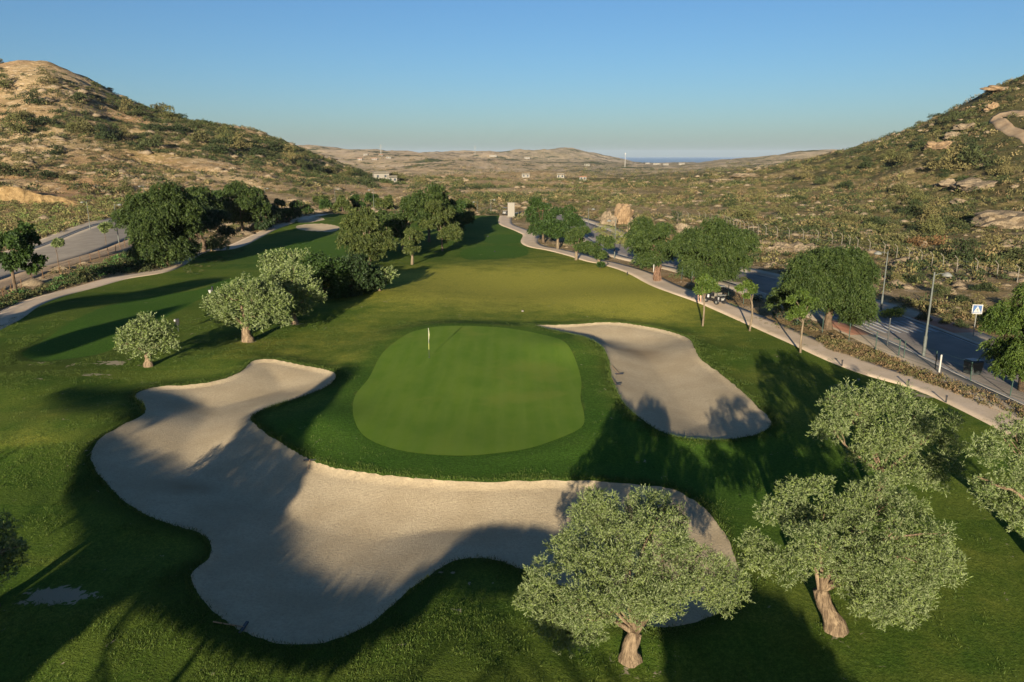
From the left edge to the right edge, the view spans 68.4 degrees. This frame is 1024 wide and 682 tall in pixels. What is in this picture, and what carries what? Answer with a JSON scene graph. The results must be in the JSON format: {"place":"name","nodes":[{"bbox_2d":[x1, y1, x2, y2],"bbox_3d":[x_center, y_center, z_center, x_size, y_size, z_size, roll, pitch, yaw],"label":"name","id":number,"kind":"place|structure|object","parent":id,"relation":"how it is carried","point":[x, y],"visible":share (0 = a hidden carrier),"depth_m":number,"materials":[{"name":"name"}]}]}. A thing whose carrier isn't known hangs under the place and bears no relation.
{"place":"outdoors","nodes":[
{"label":"outdoors","id":0,"kind":"place"},
{"bbox_2d":[0,186,87,206],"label":"cut bank","id":1,"kind":"structure","parent":0,"point":[18,194],"depth_m":204.00,"materials":[{"name":"soil"}]},
{"bbox_2d":[3,218,114,252],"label":"pavement","id":2,"kind":"structure","parent":0,"point":[50,238],"depth_m":151.74,"materials":[{"name":"concrete"}]},
{"bbox_2d":[0,222,128,279],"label":"asphalt road","id":3,"kind":"structure","parent":0,"point":[83,242],"depth_m":129.92,"materials":[{"name":"asphalt"}]},
{"bbox_2d":[0,240,131,290],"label":"dirt verge","id":4,"kind":"structure","parent":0,"point":[22,276],"depth_m":108.98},
{"bbox_2d":[0,214,327,328],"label":"cart path","id":5,"kind":"structure","parent":0,"point":[19,311],"depth_m":90.05,"materials":[{"name":"concrete"}]},
{"bbox_2d":[0,214,1023,681],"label":"golf turf","id":6,"kind":"structure","parent":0,"point":[500,276],"depth_m":35.74,"materials":[{"name":"plant"}]},
{"bbox_2d":[0,509,31,605],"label":"olive tree","id":7,"kind":"object","parent":6,"relation":"on","point":[11,551],"visible":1,"depth_m":25.32,"materials":[{"name":"green plant"}]},
{"bbox_2d":[0,251,171,308],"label":"ground cover","id":8,"kind":"object","parent":6,"relation":"on","point":[96,271],"visible":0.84,"depth_m":96.72,"materials":[{"name":"green plant"}]},
{"bbox_2d":[113,311,182,367],"bbox_3d":[-26.178,0.084,53.986,4.976,4.593,3.330,0,14,0],"label":"olive tree","id":9,"kind":"object","parent":6,"relation":"on","point":[143,333],"visible":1,"depth_m":53.66,"materials":[{"name":"green plant"}]},
{"bbox_2d":[194,204,236,251],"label":"pepper tree","id":10,"kind":"object","parent":6,"relation":"on","point":[214,219],"visible":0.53,"depth_m":120.53,"materials":[{"name":"green plant"}]},
{"bbox_2d":[204,233,231,250],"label":"olive tree","id":11,"kind":"object","parent":6,"relation":"on","point":[217,240],"visible":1,"depth_m":124.32,"materials":[{"name":"green plant"}]},
{"bbox_2d":[199,271,295,342],"bbox_3d":[-21.512,-2.532,61.502,7.906,6.161,4.816,0,14,0],"label":"olive tree","id":12,"kind":"object","parent":6,"relation":"on","point":[251,290],"visible":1,"depth_m":60.93,"materials":[{"name":"green plant"}]},
{"bbox_2d":[256,247,310,296],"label":"olive tree","id":13,"kind":"object","parent":6,"relation":"on","point":[276,261],"visible":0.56,"depth_m":78.37,"materials":[{"name":"green plant"}]},
{"bbox_2d":[253,259,327,324],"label":"olive tree","id":14,"kind":"object","parent":6,"relation":"on","point":[289,273],"visible":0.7,"depth_m":67.44,"materials":[{"name":"green plant"}]},
{"bbox_2d":[296,223,339,231],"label":"bunker sand","id":15,"kind":"structure","parent":6,"relation":"on","point":[320,227],"depth_m":160.94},
{"bbox_2d":[298,250,354,299],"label":"broadleaf tree","id":16,"kind":"object","parent":6,"relation":"on","point":[336,271],"visible":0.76,"depth_m":76.36,"materials":[{"name":"green plant"}]},
{"bbox_2d":[324,250,384,296],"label":"broadleaf tree","id":17,"kind":"object","parent":6,"relation":"on","point":[362,276],"visible":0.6,"depth_m":78.26,"materials":[{"name":"green plant"}]},
{"bbox_2d":[335,205,398,262],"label":"tall tree","id":18,"kind":"object","parent":6,"relation":"on","point":[375,238],"visible":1,"depth_m":103.49,"materials":[{"name":"green plant"}]},
{"bbox_2d":[373,263,399,290],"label":"olive tree","id":19,"kind":"object","parent":6,"relation":"on","point":[388,277],"visible":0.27,"depth_m":81.46,"materials":[{"name":"green plant"}]},
{"bbox_2d":[380,194,431,251],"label":"tall tree","id":20,"kind":"object","parent":6,"relation":"on","point":[411,209],"visible":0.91,"depth_m":118.35,"materials":[{"name":"green plant"}]},
{"bbox_2d":[399,228,423,264],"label":"slender tree","id":21,"kind":"object","parent":6,"relation":"on","point":[411,248],"visible":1,"depth_m":104.23,"materials":[{"name":"green plant"}]},
{"bbox_2d":[91,359,738,643],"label":"bunker sand","id":22,"kind":"structure","parent":6,"relation":"on","point":[315,551],"depth_m":32.98,"materials":[{"name":"sand"}]},
{"bbox_2d":[400,181,456,241],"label":"tall tree","id":23,"kind":"object","parent":6,"relation":"on","point":[433,192],"visible":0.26,"depth_m":130.27,"materials":[{"name":"green plant"}]},
{"bbox_2d":[418,199,463,250],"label":"tall tree","id":24,"kind":"object","parent":6,"relation":"on","point":[440,211],"visible":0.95,"depth_m":119.48,"materials":[{"name":"green plant"}]},
{"bbox_2d":[436,198,466,231],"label":"tall tree","id":25,"kind":"object","parent":6,"relation":"on","point":[457,204],"visible":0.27,"depth_m":136.70,"materials":[{"name":"green plant"}]},
{"bbox_2d":[453,198,476,226],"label":"tall tree","id":26,"kind":"object","parent":6,"relation":"on","point":[469,214],"visible":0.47,"depth_m":157.28,"materials":[{"name":"green plant"}]},
{"bbox_2d":[353,326,584,455],"bbox_3d":[-2.565,2.190,51.135,14.484,0.459,28.691,0,14,0],"label":"putting green","id":27,"kind":"object","parent":6,"relation":"on","point":[469,390],"visible":0.99,"depth_m":47.42,"materials":[{"name":"plant"}]},
{"bbox_2d":[564,225,590,259],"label":"tree","id":28,"kind":"object","parent":6,"relation":"on","point":[575,235],"visible":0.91,"depth_m":108.86,"materials":[{"name":"green plant"}]},
{"bbox_2d":[581,234,615,261],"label":"tree","id":29,"kind":"object","parent":6,"relation":"on","point":[592,248],"visible":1,"depth_m":106.36,"materials":[{"name":"green plant"}]},
{"bbox_2d":[510,483,754,667],"bbox_3d":[3.695,7.533,22.993,7.584,5.698,4.830,0,14,0],"label":"olive tree","id":30,"kind":"object","parent":6,"relation":"on","point":[646,593],"visible":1,"depth_m":22.48,"materials":[{"name":"green plant"}]},
{"bbox_2d":[535,322,770,439],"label":"bunker sand","id":31,"kind":"structure","parent":6,"relation":"on","point":[670,382],"depth_m":51.19,"materials":[{"name":"sand"}]},
{"bbox_2d":[692,272,720,325],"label":"young tree","id":32,"kind":"object","parent":6,"relation":"on","point":[705,283],"visible":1,"depth_m":67.03,"materials":[{"name":"green plant"}]},
{"bbox_2d":[734,278,758,330],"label":"young tree","id":33,"kind":"object","parent":6,"relation":"on","point":[751,287],"visible":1,"depth_m":65.02,"materials":[{"name":"green plant"}]},
{"bbox_2d":[785,287,819,352],"bbox_3d":[22.181,-1.400,58.209,2.610,5.628,1.954,-4,14,-16],"label":"young tree","id":34,"kind":"object","parent":6,"relation":"on","point":[802,309],"visible":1,"depth_m":57.72,"materials":[{"name":"green plant"}]},
{"bbox_2d":[732,470,972,637],"bbox_3d":[10.876,7.357,24.547,6.873,5.477,5.029,-8,16,-30],"label":"olive tree","id":35,"kind":"object","parent":6,"relation":"on","point":[871,592],"visible":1,"depth_m":23.94,"materials":[{"name":"green plant"}]},
{"bbox_2d":[806,376,968,499],"bbox_3d":[16.855,4.658,33.829,7.376,5.944,4.106,0,14,0],"label":"olive tree","id":36,"kind":"object","parent":6,"relation":"on","point":[874,443],"visible":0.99,"depth_m":33.38,"materials":[{"name":"green plant"}]},
{"bbox_2d":[959,412,1023,538],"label":"olive tree","id":37,"kind":"object","parent":6,"relation":"on","point":[1016,508],"visible":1,"depth_m":27.58,"materials":[{"name":"green plant"}]},
{"bbox_2d":[0,60,1023,373],"bbox_3d":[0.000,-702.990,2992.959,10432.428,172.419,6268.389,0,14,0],"label":"hillside ground","id":38,"kind":"structure","parent":0,"point":[538,160],"depth_m":300.89,"materials":[{"name":"soil"}]},
{"bbox_2d":[0,162,29,175],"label":"wild shrub","id":39,"kind":"object","parent":38,"relation":"on","point":[8,169],"visible":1,"depth_m":246.94,"materials":[{"name":"green plant"}]},
{"bbox_2d":[0,114,30,134],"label":"wild shrub","id":40,"kind":"object","parent":38,"relation":"on","point":[19,127],"visible":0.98,"depth_m":300.59,"materials":[{"name":"green plant"}]},
{"bbox_2d":[0,220,48,293],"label":"broadleaf tree","id":41,"kind":"object","parent":38,"relation":"on","point":[21,239],"visible":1,"depth_m":82.66,"materials":[{"name":"green plant"}]},
{"bbox_2d":[10,154,39,172],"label":"wild shrub","id":42,"kind":"object","parent":38,"relation":"on","point":[26,159],"visible":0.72,"depth_m":254.81,"materials":[{"name":"green plant"}]},
{"bbox_2d":[21,90,49,104],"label":"wild shrub","id":43,"kind":"object","parent":38,"relation":"on","point":[32,100],"visible":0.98,"depth_m":329.73,"materials":[{"name":"green plant"}]},
{"bbox_2d":[25,115,55,124],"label":"wild shrub","id":44,"kind":"object","parent":38,"relation":"on","point":[42,120],"visible":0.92,"depth_m":310.08,"materials":[{"name":"green plant"}]},
{"bbox_2d":[0,194,125,237],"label":"roadside scrub","id":45,"kind":"object","parent":38,"relation":"on","point":[46,229],"visible":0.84,"depth_m":186.28,"materials":[{"name":"green plant"}]},
{"bbox_2d":[69,119,98,134],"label":"wild shrub","id":46,"kind":"object","parent":38,"relation":"on","point":[87,127],"visible":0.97,"depth_m":311.04,"materials":[{"name":"green plant"}]},
{"bbox_2d":[94,123,118,139],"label":"wild shrub","id":47,"kind":"object","parent":38,"relation":"on","point":[106,133],"visible":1,"depth_m":310.71,"materials":[{"name":"green plant"}]},
{"bbox_2d":[140,134,165,147],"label":"wild shrub","id":48,"kind":"object","parent":38,"relation":"on","point":[155,140],"visible":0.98,"depth_m":315.80,"materials":[{"name":"green plant"}]},
{"bbox_2d":[141,116,166,129],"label":"wild shrub","id":49,"kind":"object","parent":38,"relation":"on","point":[151,120],"visible":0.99,"depth_m":346.39,"materials":[{"name":"green plant"}]},
{"bbox_2d":[107,180,208,266],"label":"pepper tree","id":50,"kind":"object","parent":38,"relation":"on","point":[159,224],"visible":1,"depth_m":100.87,"materials":[{"name":"green plant"}]},
{"bbox_2d":[186,130,210,141],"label":"wild shrub","id":51,"kind":"object","parent":38,"relation":"on","point":[197,135],"visible":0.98,"depth_m":342.65,"materials":[{"name":"green plant"}]},
{"bbox_2d":[186,185,224,238],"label":"pepper tree","id":52,"kind":"object","parent":38,"relation":"on","point":[206,195],"visible":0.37,"depth_m":143.60,"materials":[{"name":"green plant"}]},
{"bbox_2d":[200,137,231,152],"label":"wild shrub","id":53,"kind":"object","parent":38,"relation":"on","point":[217,147],"visible":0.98,"depth_m":330.34,"materials":[{"name":"green plant"}]},
{"bbox_2d":[215,180,271,230],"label":"pepper tree","id":54,"kind":"object","parent":38,"relation":"on","point":[251,205],"visible":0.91,"depth_m":154.39,"materials":[{"name":"green plant"}]},
{"bbox_2d":[246,195,281,229],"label":"pepper tree","id":55,"kind":"object","parent":38,"relation":"on","point":[264,223],"visible":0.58,"depth_m":158.87,"materials":[{"name":"green plant"}]},
{"bbox_2d":[273,198,313,221],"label":"pepper tree","id":56,"kind":"object","parent":38,"relation":"on","point":[294,209],"visible":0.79,"depth_m":171.48,"materials":[{"name":"green plant"}]},
{"bbox_2d":[332,195,352,211],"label":"tree","id":57,"kind":"object","parent":38,"relation":"on","point":[342,201],"visible":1,"depth_m":201.53,"materials":[{"name":"green plant"}]},
{"bbox_2d":[372,194,393,209],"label":"tree","id":58,"kind":"object","parent":38,"relation":"on","point":[387,202],"visible":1,"depth_m":203.77,"materials":[{"name":"green plant"}]},
{"bbox_2d":[0,65,1023,340],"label":"hillside scrub","id":59,"kind":"object","parent":38,"relation":"on","point":[912,267],"visible":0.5,"depth_m":225.42,"materials":[{"name":"green plant"}]},
{"bbox_2d":[0,66,1023,338],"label":"maquis","id":60,"kind":"object","parent":38,"relation":"on","point":[860,216],"visible":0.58,"depth_m":296.41,"materials":[{"name":"green plant"}]},
{"bbox_2d":[0,67,1023,201],"bbox_3d":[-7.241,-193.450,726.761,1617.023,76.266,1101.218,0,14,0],"label":"distant scrub","id":61,"kind":"object","parent":38,"relation":"on","point":[537,193],"visible":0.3,"depth_m":289.94,"materials":[{"name":"green plant"}]},
{"bbox_2d":[0,71,1023,308],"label":"loose rocks","id":62,"kind":"object","parent":38,"relation":"on","point":[31,281],"visible":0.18,"depth_m":234.05,"materials":[{"name":"stone"}]},
{"bbox_2d":[524,197,555,242],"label":"pepper tree","id":63,"kind":"object","parent":38,"relation":"on","point":[534,217],"visible":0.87,"depth_m":131.55,"materials":[{"name":"green plant"}]},
{"bbox_2d":[533,204,585,248],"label":"pepper tree","id":64,"kind":"object","parent":38,"relation":"on","point":[553,228],"visible":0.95,"depth_m":123.36,"materials":[{"name":"green plant"}]},
{"bbox_2d":[600,211,617,225],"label":"earth mound","id":65,"kind":"object","parent":38,"relation":"on","point":[605,216],"visible":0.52,"depth_m":165.62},
{"bbox_2d":[592,222,627,246],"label":"verge plants","id":66,"kind":"object","parent":38,"relation":"on","point":[615,237],"visible":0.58,"depth_m":146.50,"materials":[{"name":"green plant"}]},
{"bbox_2d":[614,203,633,223],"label":"earth mound","id":67,"kind":"object","parent":38,"relation":"on","point":[623,213],"visible":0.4,"depth_m":168.44,"materials":[{"name":"soil"}]},
{"bbox_2d":[622,215,677,268],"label":"pepper tree","id":68,"kind":"object","parent":38,"relation":"on","point":[646,238],"visible":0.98,"depth_m":98.52,"materials":[{"name":"green plant"}]},
{"bbox_2d":[667,215,761,281],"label":"pepper tree","id":69,"kind":"object","parent":38,"relation":"on","point":[719,250],"visible":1,"depth_m":88.14,"materials":[{"name":"green plant"}]},
{"bbox_2d":[731,202,757,217],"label":"wild shrub","id":70,"kind":"object","parent":38,"relation":"on","point":[747,212],"visible":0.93,"depth_m":182.14,"materials":[{"name":"green plant"}]},
{"bbox_2d":[773,241,812,252],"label":"rock outcrop","id":71,"kind":"object","parent":38,"relation":"on","point":[793,247],"visible":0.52,"depth_m":118.46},
{"bbox_2d":[762,244,881,329],"bbox_3d":[27.384,-4.408,65.311,9.748,8.023,9.424,-11,18,-37],"label":"pepper tree","id":72,"kind":"object","parent":38,"relation":"on","point":[838,280],"visible":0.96,"depth_m":62.99,"materials":[{"name":"green plant"}]},
{"bbox_2d":[679,211,1023,282],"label":"concrete post fence","id":73,"kind":"object","parent":38,"relation":"on","point":[870,246],"visible":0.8,"depth_m":116.93,"materials":[{"name":"concrete"}]},
{"bbox_2d":[681,268,1023,398],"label":"fence","id":74,"kind":"object","parent":38,"relation":"on","point":[876,341],"visible":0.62,"depth_m":59.03,"materials":[{"name":"metal"}]},
{"bbox_2d":[879,304,907,318],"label":"flowering bush","id":75,"kind":"object","parent":38,"relation":"on","point":[893,311],"visible":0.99,"depth_m":71.44,"materials":[{"name":"green plant"}]},
{"bbox_2d":[896,199,922,214],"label":"wild shrub","id":76,"kind":"object","parent":38,"relation":"on","point":[909,209],"visible":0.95,"depth_m":181.73,"materials":[{"name":"green plant"}]},
{"bbox_2d":[816,335,1023,420],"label":"hedge","id":77,"kind":"object","parent":38,"relation":"on","point":[869,355],"visible":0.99,"depth_m":53.82,"materials":[{"name":"green plant"}]},
{"bbox_2d":[906,234,947,246],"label":"rusty bush","id":78,"kind":"object","parent":38,"relation":"on","point":[914,240],"visible":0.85,"depth_m":131.75,"materials":[{"name":"brown plant"}]},
{"bbox_2d":[918,214,944,233],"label":"wild shrub","id":79,"kind":"object","parent":38,"relation":"on","point":[932,227],"visible":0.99,"depth_m":147.71,"materials":[{"name":"green plant"}]},
{"bbox_2d":[917,197,956,219],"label":"wild shrub","id":80,"kind":"object","parent":38,"relation":"on","point":[928,212],"visible":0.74,"depth_m":169.20,"materials":[{"name":"green plant"}]},
{"bbox_2d":[921,272,952,356],"bbox_3d":[31.863,-1.884,56.501,1.431,6.619,0.716,0,14,0],"label":"street lamp","id":81,"kind":"object","parent":38,"relation":"on","point":[947,274],"visible":0.94,"depth_m":56.39,"materials":[{"name":"metal"}]},
{"bbox_2d":[922,141,951,149],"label":"rock outcrop","id":82,"kind":"object","parent":38,"relation":"on","point":[936,145],"visible":0.86,"depth_m":287.72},
{"bbox_2d":[930,282,953,297],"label":"wild shrub","id":83,"kind":"object","parent":38,"relation":"on","point":[942,289],"visible":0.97,"depth_m":80.89,"materials":[{"name":"green plant"}]},
{"bbox_2d":[926,144,972,170],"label":"wild shrub","id":84,"kind":"object","parent":38,"relation":"on","point":[947,161],"visible":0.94,"depth_m":249.84,"materials":[{"name":"green plant"}]},
{"bbox_2d":[938,214,971,227],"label":"wild shrub","id":85,"kind":"object","parent":38,"relation":"on","point":[948,219],"visible":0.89,"depth_m":154.26,"materials":[{"name":"green plant"}]},
{"bbox_2d":[947,237,989,261],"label":"wild shrub","id":86,"kind":"object","parent":38,"relation":"on","point":[966,252],"visible":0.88,"depth_m":108.23,"materials":[{"name":"green plant"}]},
{"bbox_2d":[956,135,985,150],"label":"wild shrub","id":87,"kind":"object","parent":38,"relation":"on","point":[973,143],"visible":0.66,"depth_m":271.77,"materials":[{"name":"green plant"}]},
{"bbox_2d":[944,145,1002,165],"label":"wild shrub","id":88,"kind":"object","parent":38,"relation":"on","point":[970,154],"visible":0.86,"depth_m":246.02,"materials":[{"name":"green plant"}]},
{"bbox_2d":[949,177,997,190],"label":"rock outcrop","id":89,"kind":"object","parent":38,"relation":"on","point":[967,184],"visible":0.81,"depth_m":208.76,"materials":[{"name":"stone"}]},
{"bbox_2d":[968,282,998,292],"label":"wild shrub","id":90,"kind":"object","parent":38,"relation":"on","point":[981,286],"visible":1,"depth_m":83.20,"materials":[{"name":"green plant"}]},
{"bbox_2d":[974,232,1017,256],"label":"wild shrub","id":91,"kind":"object","parent":38,"relation":"on","point":[996,245],"visible":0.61,"depth_m":112.27,"materials":[{"name":"green plant"}]},
{"bbox_2d":[970,210,1023,228],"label":"rock outcrop","id":92,"kind":"object","parent":38,"relation":"on","point":[1008,219],"visible":0.77,"depth_m":149.02,"materials":[{"name":"stone"}]},
{"bbox_2d":[976,282,1023,391],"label":"pepper tree","id":93,"kind":"object","parent":38,"relation":"on","point":[1006,354],"visible":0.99,"depth_m":47.80,"materials":[{"name":"green plant"}]},
{"bbox_2d":[987,155,1022,174],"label":"wild shrub","id":94,"kind":"object","parent":38,"relation":"on","point":[1006,168],"visible":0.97,"depth_m":225.79,"materials":[{"name":"green plant"}]},
{"bbox_2d":[986,245,1023,260],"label":"wild shrub","id":95,"kind":"object","parent":38,"relation":"on","point":[1015,250],"visible":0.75,"depth_m":107.76,"materials":[{"name":"green plant"}]},
{"bbox_2d":[0,0,1023,156],"label":"sky","id":96,"kind":"structure","parent":0,"point":[614,78],"materials":[{"name":"blue"}]},
{"bbox_2d":[617,157,749,162],"bbox_3d":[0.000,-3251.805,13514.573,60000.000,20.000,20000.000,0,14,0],"label":"sea","id":97,"kind":"structure","parent":0,"point":[667,159],"depth_m":12837.60,"materials":[{"name":"blue liquid"}]},
{"bbox_2d":[498,215,1021,439],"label":"cart path","id":98,"kind":"structure","parent":0,"point":[973,408],"depth_m":62.32,"materials":[{"name":"concrete"}]},
{"bbox_2d":[705,284,725,304],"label":"golf cart","id":99,"kind":"object","parent":98,"relation":"on","point":[717,298],"visible":0.83,"depth_m":76.08,"materials":[{"name":"black paint"}]},
{"bbox_2d":[515,211,1023,401],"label":"asphalt road","id":100,"kind":"structure","parent":0,"point":[945,344],"depth_m":61.81,"materials":[{"name":"asphalt"}]},
{"bbox_2d":[583,220,990,348],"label":"kerb","id":101,"kind":"structure","parent":100,"relation":"on","point":[962,337],"depth_m":68.09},
{"bbox_2d":[585,235,1023,404],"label":"kerb","id":102,"kind":"structure","parent":100,"relation":"on","point":[896,344],"depth_m":56.70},
{"bbox_2d":[516,213,1023,420],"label":"pavement","id":103,"kind":"structure","parent":0,"point":[912,357],"depth_m":57.59,"materials":[{"name":"concrete"}]},
{"bbox_2d":[821,320,870,334],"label":"tactile paving","id":104,"kind":"structure","parent":103,"relation":"on","point":[842,326],"depth_m":65.99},
{"bbox_2d":[580,216,998,345],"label":"pavement","id":105,"kind":"structure","parent":0,"point":[978,337],"depth_m":73.89,"materials":[{"name":"concrete"}]},
{"bbox_2d":[910,317,977,332],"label":"tactile paving","id":106,"kind":"structure","parent":105,"relation":"on","point":[950,327],"depth_m":66.56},
{"bbox_2d":[963,358,984,374],"bbox_3d":[32.388,1.786,52.879,1.120,1.010,0.950,-4,15,-17],"label":"waste bin","id":107,"kind":"object","parent":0,"point":[976,367],"visible":0.92,"depth_m":52.55,"materials":[{"name":"metal"}]},
{"bbox_2d":[989,110,1023,144],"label":"dirt track","id":108,"kind":"structure","parent":0,"point":[998,121],"depth_m":285.60,"materials":[{"name":"soil"}]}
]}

